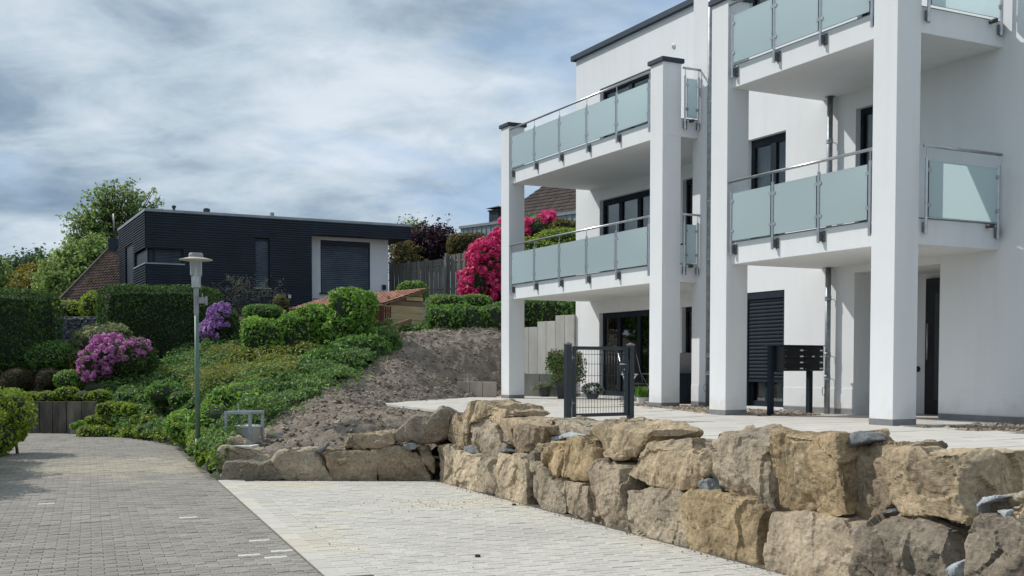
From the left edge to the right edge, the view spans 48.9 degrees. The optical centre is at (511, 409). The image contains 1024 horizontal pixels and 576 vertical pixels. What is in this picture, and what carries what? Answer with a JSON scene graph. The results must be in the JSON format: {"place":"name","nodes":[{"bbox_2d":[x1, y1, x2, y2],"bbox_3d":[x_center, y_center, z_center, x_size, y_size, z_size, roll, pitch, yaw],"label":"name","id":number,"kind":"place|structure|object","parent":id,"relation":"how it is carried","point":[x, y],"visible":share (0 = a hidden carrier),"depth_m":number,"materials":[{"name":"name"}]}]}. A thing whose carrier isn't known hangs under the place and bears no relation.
{"place":"outdoors","nodes":[
{"label":"outdoors","id":0,"kind":"place"},
{"bbox_2d":[0,433,322,575],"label":"road","id":1,"kind":"structure","parent":0,"point":[72,505],"depth_m":12.23,"materials":[{"name":"stone"}]},
{"bbox_2d":[0,386,37,456],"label":"front bush","id":2,"kind":"object","parent":1,"relation":"on","point":[15,409],"visible":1,"depth_m":20.76,"materials":[{"name":"green plant"}]},
{"bbox_2d":[69,420,83,433],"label":"potted plant","id":3,"kind":"object","parent":1,"relation":"on","point":[73,427],"visible":0.77,"depth_m":27.52,"materials":[{"name":"green plant"}]},
{"bbox_2d":[76,423,161,439],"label":"hedge row","id":4,"kind":"object","parent":1,"relation":"on","point":[87,430],"visible":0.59,"depth_m":26.27,"materials":[{"name":"green plant"}]},
{"bbox_2d":[0,301,500,480],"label":"hill","id":5,"kind":"structure","parent":0,"point":[91,386],"depth_m":26.01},
{"bbox_2d":[0,367,35,392],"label":"round shrub","id":6,"kind":"object","parent":5,"relation":"on","point":[21,378],"visible":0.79,"depth_m":29.52,"materials":[{"name":"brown plant"}]},
{"bbox_2d":[0,253,37,295],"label":"edge tree","id":7,"kind":"object","parent":5,"relation":"on","point":[3,279],"visible":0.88,"depth_m":48.25,"materials":[{"name":"green plant"}]},
{"bbox_2d":[4,261,44,295],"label":"young tree","id":8,"kind":"object","parent":5,"relation":"on","point":[17,279],"visible":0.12,"depth_m":65.01,"materials":[{"name":"green plant"}]},
{"bbox_2d":[0,243,62,287],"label":"broad tree","id":9,"kind":"object","parent":5,"relation":"on","point":[16,261],"visible":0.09,"depth_m":73.84,"materials":[{"name":"green plant"}]},
{"bbox_2d":[0,288,64,370],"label":"clipped hedge","id":10,"kind":"object","parent":5,"relation":"on","point":[27,320],"visible":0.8,"depth_m":30.63,"materials":[{"name":"green plant"}]},
{"bbox_2d":[35,368,59,390],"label":"round shrub","id":11,"kind":"object","parent":5,"relation":"on","point":[43,379],"visible":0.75,"depth_m":29.31,"materials":[{"name":"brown plant"}]},
{"bbox_2d":[23,339,76,371],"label":"round shrub","id":12,"kind":"object","parent":5,"relation":"on","point":[51,354],"visible":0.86,"depth_m":30.51,"materials":[{"name":"green plant"}]},
{"bbox_2d":[23,401,98,433],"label":"retaining wall","id":13,"kind":"structure","parent":5,"relation":"on","point":[56,417],"depth_m":28.02,"materials":[{"name":"wood"}]},
{"bbox_2d":[4,386,112,401],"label":"trailing plants","id":14,"kind":"object","parent":13,"relation":"on","point":[69,394],"visible":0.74,"depth_m":28.24,"materials":[{"name":"green plant"}]},
{"bbox_2d":[23,220,109,301],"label":"broad tree","id":15,"kind":"object","parent":5,"relation":"on","point":[58,278],"visible":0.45,"depth_m":54.56,"materials":[{"name":"green plant"}]},
{"bbox_2d":[52,369,86,390],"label":"round shrub","id":16,"kind":"object","parent":5,"relation":"on","point":[68,378],"visible":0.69,"depth_m":29.09,"materials":[{"name":"green plant"}]},
{"bbox_2d":[65,349,85,369],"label":"olive shrub","id":17,"kind":"object","parent":5,"relation":"on","point":[74,357],"visible":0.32,"depth_m":30.62,"materials":[{"name":"green plant"}]},
{"bbox_2d":[52,290,105,317],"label":"bush","id":18,"kind":"object","parent":5,"relation":"on","point":[84,306],"visible":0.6,"depth_m":36.67,"materials":[{"name":"green plant"}]},
{"bbox_2d":[55,317,107,350],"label":"gabion wall","id":19,"kind":"structure","parent":5,"relation":"on","point":[70,325],"depth_m":34.41,"materials":[{"name":"stone"}]},
{"bbox_2d":[58,214,120,316],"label":"tiled house","id":20,"kind":"structure","parent":5,"relation":"on","point":[101,271],"depth_m":45.62,"materials":[{"name":"brown tile"}]},
{"bbox_2d":[70,322,132,350],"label":"variegated shrub","id":21,"kind":"object","parent":5,"relation":"on","point":[81,338],"visible":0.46,"depth_m":31.34,"materials":[{"name":"green plant"}]},
{"bbox_2d":[55,177,164,255],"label":"tall tree","id":22,"kind":"object","parent":5,"relation":"on","point":[107,208],"visible":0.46,"depth_m":60.87,"materials":[{"name":"green plant"}]},
{"bbox_2d":[94,400,138,416],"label":"hedge row","id":23,"kind":"object","parent":5,"relation":"on","point":[106,407],"visible":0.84,"depth_m":26.70,"materials":[{"name":"green plant"}]},
{"bbox_2d":[75,332,162,387],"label":"rhododendron","id":24,"kind":"object","parent":5,"relation":"on","point":[131,356],"visible":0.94,"depth_m":29.22,"materials":[{"name":"purple plant"}]},
{"bbox_2d":[83,412,158,427],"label":"hedge row","id":25,"kind":"object","parent":5,"relation":"on","point":[101,420],"visible":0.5,"depth_m":26.63,"materials":[{"name":"green plant"}]},
{"bbox_2d":[112,384,154,409],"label":"bush","id":26,"kind":"object","parent":5,"relation":"on","point":[134,394],"visible":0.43,"depth_m":27.54,"materials":[{"name":"green plant"}]},
{"bbox_2d":[95,283,224,362],"bbox_3d":[-10.393,-2.485,33.429,3.583,2.465,1.849,0,2,0],"label":"clipped hedge","id":27,"kind":"object","parent":5,"relation":"on","point":[161,319],"visible":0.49,"depth_m":32.71,"materials":[{"name":"green plant"}]},
{"bbox_2d":[108,418,216,467],"bbox_3d":[-7.034,0.449,22.917,1.553,0.795,13.905,-1,3,-29],"label":"ground cover","id":28,"kind":"object","parent":5,"relation":"on","point":[157,435],"visible":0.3,"depth_m":22.68,"materials":[{"name":"green plant"}]},
{"bbox_2d":[143,380,194,407],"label":"bush","id":29,"kind":"object","parent":5,"relation":"on","point":[164,394],"visible":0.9,"depth_m":26.06,"materials":[{"name":"green plant"}]},
{"bbox_2d":[161,408,193,444],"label":"bush","id":30,"kind":"object","parent":5,"relation":"on","point":[175,429],"visible":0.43,"depth_m":22.08,"materials":[{"name":"green plant"}]},
{"bbox_2d":[156,339,216,379],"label":"ground cover","id":31,"kind":"object","parent":5,"relation":"on","point":[182,351],"visible":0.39,"depth_m":31.43,"materials":[{"name":"green plant"}]},
{"bbox_2d":[179,252,212,464],"bbox_3d":[-5.245,-0.731,18.759,0.540,3.740,0.540,0,2,0],"label":"street lamp","id":32,"kind":"object","parent":5,"relation":"on","point":[196,257],"visible":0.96,"depth_m":18.71,"materials":[{"name":"grey metal"}]},
{"bbox_2d":[193,434,216,473],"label":"leafy bush","id":33,"kind":"object","parent":5,"relation":"on","point":[196,448],"visible":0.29,"depth_m":18.31,"materials":[{"name":"green plant"}]},
{"bbox_2d":[199,301,241,346],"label":"rhododendron","id":34,"kind":"object","parent":5,"relation":"on","point":[221,319],"visible":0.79,"depth_m":31.48,"materials":[{"name":"purple plant"}]},
{"bbox_2d":[212,273,264,314],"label":"thin shrub","id":35,"kind":"object","parent":5,"relation":"on","point":[243,291],"visible":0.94,"depth_m":37.88,"materials":[{"name":"brown plant"}]},
{"bbox_2d":[184,374,295,439],"bbox_3d":[-5.572,0.027,22.589,1.555,1.459,4.596,0,2,10],"label":"leafy bush","id":36,"kind":"object","parent":5,"relation":"on","point":[219,399],"visible":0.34,"depth_m":22.32,"materials":[{"name":"green plant"}]},
{"bbox_2d":[224,410,263,444],"bbox_3d":[-4.351,0.358,18.327,0.464,0.665,0.484,1,2,14],"label":"steel frame","id":37,"kind":"object","parent":5,"relation":"on","point":[248,412],"visible":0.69,"depth_m":18.14,"materials":[{"name":"grey metal"}]},
{"bbox_2d":[234,424,261,444],"bbox_3d":[-4.321,0.452,18.361,0.380,0.435,0.310,1,2,14],"label":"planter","id":38,"kind":"object","parent":5,"relation":"on","point":[243,431],"visible":0.43,"depth_m":18.24,"materials":[{"name":"beige plastic"}]},
{"bbox_2d":[100,318,404,473],"bbox_3d":[-7.014,-0.764,24.712,7.958,3.049,16.626,0,2,0],"label":"ground cover","id":39,"kind":"object","parent":5,"relation":"on","point":[300,377],"visible":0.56,"depth_m":25.31,"materials":[{"name":"green plant"}]},
{"bbox_2d":[153,339,322,394],"bbox_3d":[-6.146,-1.069,27.640,4.011,1.652,7.658,-1,2,-27],"label":"ground cover","id":40,"kind":"object","parent":39,"relation":"on","point":[220,369],"visible":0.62,"depth_m":28.06,"materials":[{"name":"green plant"}]},
{"bbox_2d":[241,303,285,322],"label":"bush","id":41,"kind":"object","parent":5,"relation":"on","point":[269,311],"visible":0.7,"depth_m":35.49,"materials":[{"name":"green plant"}]},
{"bbox_2d":[117,205,411,307],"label":"clad house","id":42,"kind":"structure","parent":5,"relation":"on","point":[309,259],"depth_m":41.86,"materials":[{"name":"black"}]},
{"bbox_2d":[154,249,182,263],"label":"window","id":43,"kind":"structure","parent":42,"relation":"in","point":[160,255],"depth_m":40.27,"materials":[{"name":"grey glass"}]},
{"bbox_2d":[255,238,268,287],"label":"window","id":44,"kind":"structure","parent":42,"relation":"in","point":[261,245],"depth_m":41.79,"materials":[{"name":"grey glass"}]},
{"bbox_2d":[320,240,369,292],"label":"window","id":45,"kind":"structure","parent":42,"relation":"in","point":[343,263],"depth_m":43.82,"materials":[{"name":"grey metal"}]},
{"bbox_2d":[244,278,289,304],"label":"thin shrub","id":46,"kind":"object","parent":5,"relation":"on","point":[266,290],"visible":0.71,"depth_m":37.88,"materials":[{"name":"brown plant"}]},
{"bbox_2d":[252,353,300,377],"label":"ground cover","id":47,"kind":"object","parent":5,"relation":"on","point":[263,358],"visible":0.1,"depth_m":27.73,"materials":[{"name":"green plant"}]},
{"bbox_2d":[272,294,289,309],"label":"bush","id":48,"kind":"object","parent":5,"relation":"on","point":[282,301],"visible":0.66,"depth_m":37.13,"materials":[{"name":"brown plant"}]},
{"bbox_2d":[239,302,328,358],"bbox_3d":[-5.976,-1.978,30.296,2.680,1.854,1.532,-1,2,-14],"label":"leafy hedge","id":49,"kind":"object","parent":5,"relation":"on","point":[303,323],"visible":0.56,"depth_m":29.82,"materials":[{"name":"green plant"}]},
{"bbox_2d":[215,405,456,480],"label":"boulder wall","id":50,"kind":"structure","parent":5,"relation":"on","point":[372,456],"depth_m":16.35,"materials":[{"name":"beige stone"}]},
{"bbox_2d":[235,444,258,448],"bbox_3d":[-3.969,0.557,16.792,0.389,0.074,0.182,0,2,0],"label":"plastic sheet","id":51,"kind":"object","parent":50,"relation":"on","point":[249,446],"visible":1,"depth_m":16.74,"materials":[{"name":"white plastic"}]},
{"bbox_2d":[320,285,379,345],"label":"leafy bush","id":52,"kind":"object","parent":5,"relation":"on","point":[351,310],"visible":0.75,"depth_m":29.99,"materials":[{"name":"green plant"}]},
{"bbox_2d":[286,288,425,324],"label":"garden shed","id":53,"kind":"structure","parent":5,"relation":"on","point":[401,308],"depth_m":34.66,"materials":[{"name":"brown wood"}]},
{"bbox_2d":[371,306,390,325],"bbox_3d":[-3.867,-2.624,32.124,0.064,0.660,1.131,2,3,41],"label":"picket fence","id":54,"kind":"object","parent":5,"relation":"on","point":[387,310],"visible":0.29,"depth_m":32.31,"materials":[{"name":"red wood"}]},
{"bbox_2d":[385,318,410,329],"bbox_3d":[-3.311,-2.392,32.332,0.059,0.498,1.731,1,2,22],"label":"timber board","id":55,"kind":"object","parent":5,"relation":"on","point":[405,322],"visible":0.51,"depth_m":32.60,"materials":[{"name":"brown wood"}]},
{"bbox_2d":[388,240,424,280],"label":"conifer","id":56,"kind":"object","parent":5,"relation":"on","point":[400,254],"visible":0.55,"depth_m":48.41,"materials":[{"name":"green plant"}]},
{"bbox_2d":[396,280,428,301],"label":"bush","id":57,"kind":"object","parent":5,"relation":"on","point":[407,285],"visible":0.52,"depth_m":39.57,"materials":[{"name":"green plant"}]},
{"bbox_2d":[397,214,429,279],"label":"young tree","id":58,"kind":"object","parent":5,"relation":"on","point":[409,221],"visible":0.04,"depth_m":56.34,"materials":[{"name":"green plant"}]},
{"bbox_2d":[388,212,457,265],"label":"copper tree","id":59,"kind":"object","parent":5,"relation":"on","point":[431,240],"visible":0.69,"depth_m":51.03,"materials":[{"name":"purple plant"}]},
{"bbox_2d":[389,251,500,301],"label":"board fence","id":60,"kind":"object","parent":5,"relation":"on","point":[436,276],"visible":0.38,"depth_m":44.01,"materials":[{"name":"grey wood"}]},
{"bbox_2d":[425,293,493,307],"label":"bush","id":61,"kind":"object","parent":5,"relation":"on","point":[476,300],"visible":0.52,"depth_m":38.47,"materials":[{"name":"green plant"}]},
{"bbox_2d":[446,232,487,255],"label":"green shrub","id":62,"kind":"object","parent":5,"relation":"on","point":[456,243],"visible":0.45,"depth_m":45.16,"materials":[{"name":"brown plant"}]},
{"bbox_2d":[397,300,575,331],"bbox_3d":[-0.331,-2.763,33.858,6.562,1.674,2.054,-1,2,-25],"label":"leafy hedge","id":63,"kind":"object","parent":5,"relation":"on","point":[456,316],"visible":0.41,"depth_m":33.08,"materials":[{"name":"green plant"}]},
{"bbox_2d":[456,209,559,302],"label":"rhododendron","id":64,"kind":"object","parent":5,"relation":"on","point":[480,273],"visible":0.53,"depth_m":41.17,"materials":[{"name":"pink plant"}]},
{"bbox_2d":[450,187,575,280],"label":"hillside house","id":65,"kind":"structure","parent":5,"relation":"on","point":[561,202],"depth_m":59.06,"materials":[{"name":"tile"}]},
{"bbox_2d":[524,226,575,250],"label":"green shrub","id":66,"kind":"object","parent":5,"relation":"on","point":[553,240],"visible":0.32,"depth_m":40.17,"materials":[{"name":"green plant"}]},
{"bbox_2d":[548,218,575,229],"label":"green shrub","id":67,"kind":"object","parent":5,"relation":"on","point":[559,223],"visible":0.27,"depth_m":41.36,"materials":[{"name":"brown plant"}]},
{"bbox_2d":[0,0,685,290],"label":"sky","id":68,"kind":"structure","parent":0,"point":[382,111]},
{"bbox_2d":[258,326,527,457],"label":"soil bank","id":69,"kind":"structure","parent":0,"point":[323,438],"depth_m":27.44,"materials":[{"name":"brown soil"}]},
{"bbox_2d":[263,432,283,437],"bbox_3d":[-3.866,0.414,18.199,0.308,0.129,0.369,-2,3,-40],"label":"plastic sheet","id":70,"kind":"object","parent":69,"relation":"on","point":[277,435],"visible":1,"depth_m":18.13,"materials":[{"name":"plastic"}]},
{"bbox_2d":[277,326,402,380],"bbox_3d":[-4.401,-1.210,28.662,2.169,1.935,4.992,1,2,18],"label":"ground cover","id":71,"kind":"object","parent":69,"relation":"on","point":[378,340],"visible":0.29,"depth_m":28.84,"materials":[{"name":"green plant"}]},
{"bbox_2d":[257,326,524,452],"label":"soil clods","id":72,"kind":"object","parent":69,"relation":"on","point":[339,422],"visible":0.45,"depth_m":24.61,"materials":[{"name":"brown soil"}]},
{"bbox_2d":[457,382,496,396],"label":"wall","id":73,"kind":"structure","parent":69,"relation":"on","point":[483,389],"depth_m":28.89,"materials":[{"name":"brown concrete"}]},
{"bbox_2d":[218,479,785,575],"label":"driveway","id":74,"kind":"structure","parent":0,"point":[451,535],"depth_m":10.91,"materials":[{"name":"stone"}]},
{"bbox_2d":[315,480,792,575],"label":"grit","id":75,"kind":"object","parent":74,"relation":"on","point":[580,521],"visible":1,"depth_m":11.77,"materials":[{"name":"grey gravel"}]},
{"bbox_2d":[438,398,1023,575],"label":"boulder wall","id":76,"kind":"structure","parent":74,"relation":"on","point":[780,499],"depth_m":9.50,"materials":[{"name":"beige stone"}]},
{"bbox_2d":[435,461,951,521],"bbox_3d":[1.234,0.925,12.010,3.034,0.730,14.578,-2,3,-36],"label":"earth backing","id":77,"kind":"object","parent":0,"point":[437,463],"depth_m":8.47,"materials":[{"name":"soil"}]},
{"bbox_2d":[381,396,1023,449],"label":"terrace","id":78,"kind":"structure","parent":0,"point":[712,426],"depth_m":16.29,"materials":[{"name":"beige concrete"}]},
{"bbox_2d":[530,381,555,396],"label":"potted plant","id":79,"kind":"object","parent":78,"relation":"on","point":[545,390],"visible":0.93,"depth_m":29.41,"materials":[{"name":"green plant"}]},
{"bbox_2d":[524,374,562,395],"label":"wall","id":80,"kind":"structure","parent":78,"relation":"on","point":[530,380],"depth_m":29.91,"materials":[{"name":"grey concrete"}]},
{"bbox_2d":[524,315,575,373],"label":"retaining wall","id":81,"kind":"structure","parent":78,"relation":"on","point":[541,339],"depth_m":30.32,"materials":[{"name":"concrete"}]},
{"bbox_2d":[544,348,586,398],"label":"potted shrub","id":82,"kind":"object","parent":78,"relation":"on","point":[555,359],"visible":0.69,"depth_m":27.70,"materials":[{"name":"green plant"}]},
{"bbox_2d":[580,382,604,398],"bbox_3d":[1.983,-0.472,27.744,0.605,0.413,0.571,0,2,0],"label":"flower bowl","id":83,"kind":"object","parent":78,"relation":"on","point":[587,390],"visible":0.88,"depth_m":27.63,"materials":[{"name":"green plant"}]},
{"bbox_2d":[563,342,634,418],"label":"garden gate","id":84,"kind":"structure","parent":78,"relation":"on","point":[626,367],"depth_m":16.43,"materials":[{"name":"metal"}]},
{"bbox_2d":[618,353,648,401],"bbox_3d":[2.773,-0.695,24.910,0.592,1.093,0.726,-2,3,-35],"label":"garden chair","id":85,"kind":"object","parent":78,"relation":"on","point":[638,376],"visible":0.5,"depth_m":25.11,"materials":[{"name":"metal"}]},
{"bbox_2d":[679,373,690,403],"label":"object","id":86,"kind":"object","parent":78,"relation":"on","point":[685,389],"visible":0.25,"depth_m":23.83,"materials":[{"name":"black plastic"}]},
{"bbox_2d":[680,353,691,372],"bbox_3d":[3.770,-0.674,24.361,0.592,1.093,0.726,0,2,-10],"label":"garden chair","id":87,"kind":"object","parent":78,"relation":"on","point":[685,362],"visible":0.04,"depth_m":24.05,"materials":[{"name":"metal"}]},
{"bbox_2d":[499,0,1023,425],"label":"apartment building","id":88,"kind":"structure","parent":78,"relation":"on","point":[841,180],"depth_m":18.37,"materials":[{"name":"white paint"}]},
{"bbox_2d":[603,310,649,396],"bbox_3d":[2.885,-1.347,27.382,0.074,2.070,2.490,-1,2,-27],"label":"window","id":89,"kind":"structure","parent":88,"relation":"in","point":[639,314],"depth_m":27.75,"materials":[{"name":"black glass"}]},
{"bbox_2d":[603,189,649,271],"bbox_3d":[2.930,-4.131,27.298,0.176,2.140,2.490,-1,2,-27],"label":"window","id":90,"kind":"structure","parent":88,"relation":"in","point":[635,200],"depth_m":27.45,"materials":[{"name":"black glass"}]},
{"bbox_2d":[603,71,650,137],"bbox_3d":[2.885,-6.926,27.168,0.074,2.085,2.490,-1,2,-27],"label":"window","id":91,"kind":"structure","parent":88,"relation":"in","point":[631,84],"depth_m":27.22,"materials":[{"name":"black glass"}]},
{"bbox_2d":[680,179,692,244],"bbox_3d":[4.024,-4.389,24.887,0.205,1.440,0.740,-1,2,-27],"label":"window","id":92,"kind":"structure","parent":88,"relation":"in","point":[688,182],"depth_m":25.16,"materials":[{"name":"black glass"}]},
{"bbox_2d":[685,307,691,352],"bbox_3d":[4.084,-1.637,25.023,0.070,1.290,0.680,-1,2,-27],"label":"window","id":93,"kind":"structure","parent":88,"relation":"in","point":[688,309],"depth_m":25.27,"materials":[{"name":"black glass"}]},
{"bbox_2d":[750,302,782,406],"bbox_3d":[4.750,-1.098,20.560,0.176,2.095,1.070,-1,2,-27],"label":"window","id":94,"kind":"structure","parent":88,"relation":"in","point":[762,401],"depth_m":20.83,"materials":[{"name":"black metal"}]},
{"bbox_2d":[751,132,785,238],"bbox_3d":[4.750,-3.863,20.454,0.176,2.170,1.070,-1,2,-27],"label":"window","id":95,"kind":"structure","parent":88,"relation":"in","point":[769,146],"depth_m":20.66,"materials":[{"name":"black glass"}]},
{"bbox_2d":[859,106,872,221],"bbox_3d":[5.953,-3.791,17.982,0.074,2.175,1.030,-1,2,-27],"label":"window","id":96,"kind":"structure","parent":88,"relation":"in","point":[866,111],"depth_m":18.36,"materials":[{"name":"black glass"}]},
{"bbox_2d":[924,278,939,414],"bbox_3d":[7.116,-1.015,18.079,0.160,2.240,1.260,-1,2,-27],"label":"entrance door","id":97,"kind":"structure","parent":88,"relation":"in","point":[932,315],"depth_m":18.50,"materials":[{"name":"black glass"}]},
{"bbox_2d":[763,345,825,415],"bbox_3d":[4.614,-0.402,18.410,1.050,1.290,0.385,-1,3,-33],"label":"mailbox stand","id":98,"kind":"object","parent":78,"relation":"on","point":[809,359],"visible":0.96,"depth_m":18.20,"materials":[{"name":"metal"}]},
{"bbox_2d":[913,422,1023,433],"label":"gravel","id":99,"kind":"structure","parent":78,"relation":"on","point":[1014,427],"depth_m":14.85,"materials":[{"name":"beige gravel"}]},
{"bbox_2d":[618,403,822,415],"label":"gravel","id":100,"kind":"structure","parent":0,"point":[705,410],"depth_m":19.75,"materials":[{"name":"beige gravel"}]},
{"bbox_2d":[635,386,648,403],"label":"potted plant","id":101,"kind":"object","parent":100,"relation":"on","point":[641,394],"visible":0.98,"depth_m":23.43,"materials":[{"name":"green plant"}]},
{"bbox_2d":[454,433,1023,489],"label":"soil strip","id":102,"kind":"object","parent":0,"point":[637,458],"visible":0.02,"depth_m":11.80,"materials":[{"name":"brown soil"}]}
]}

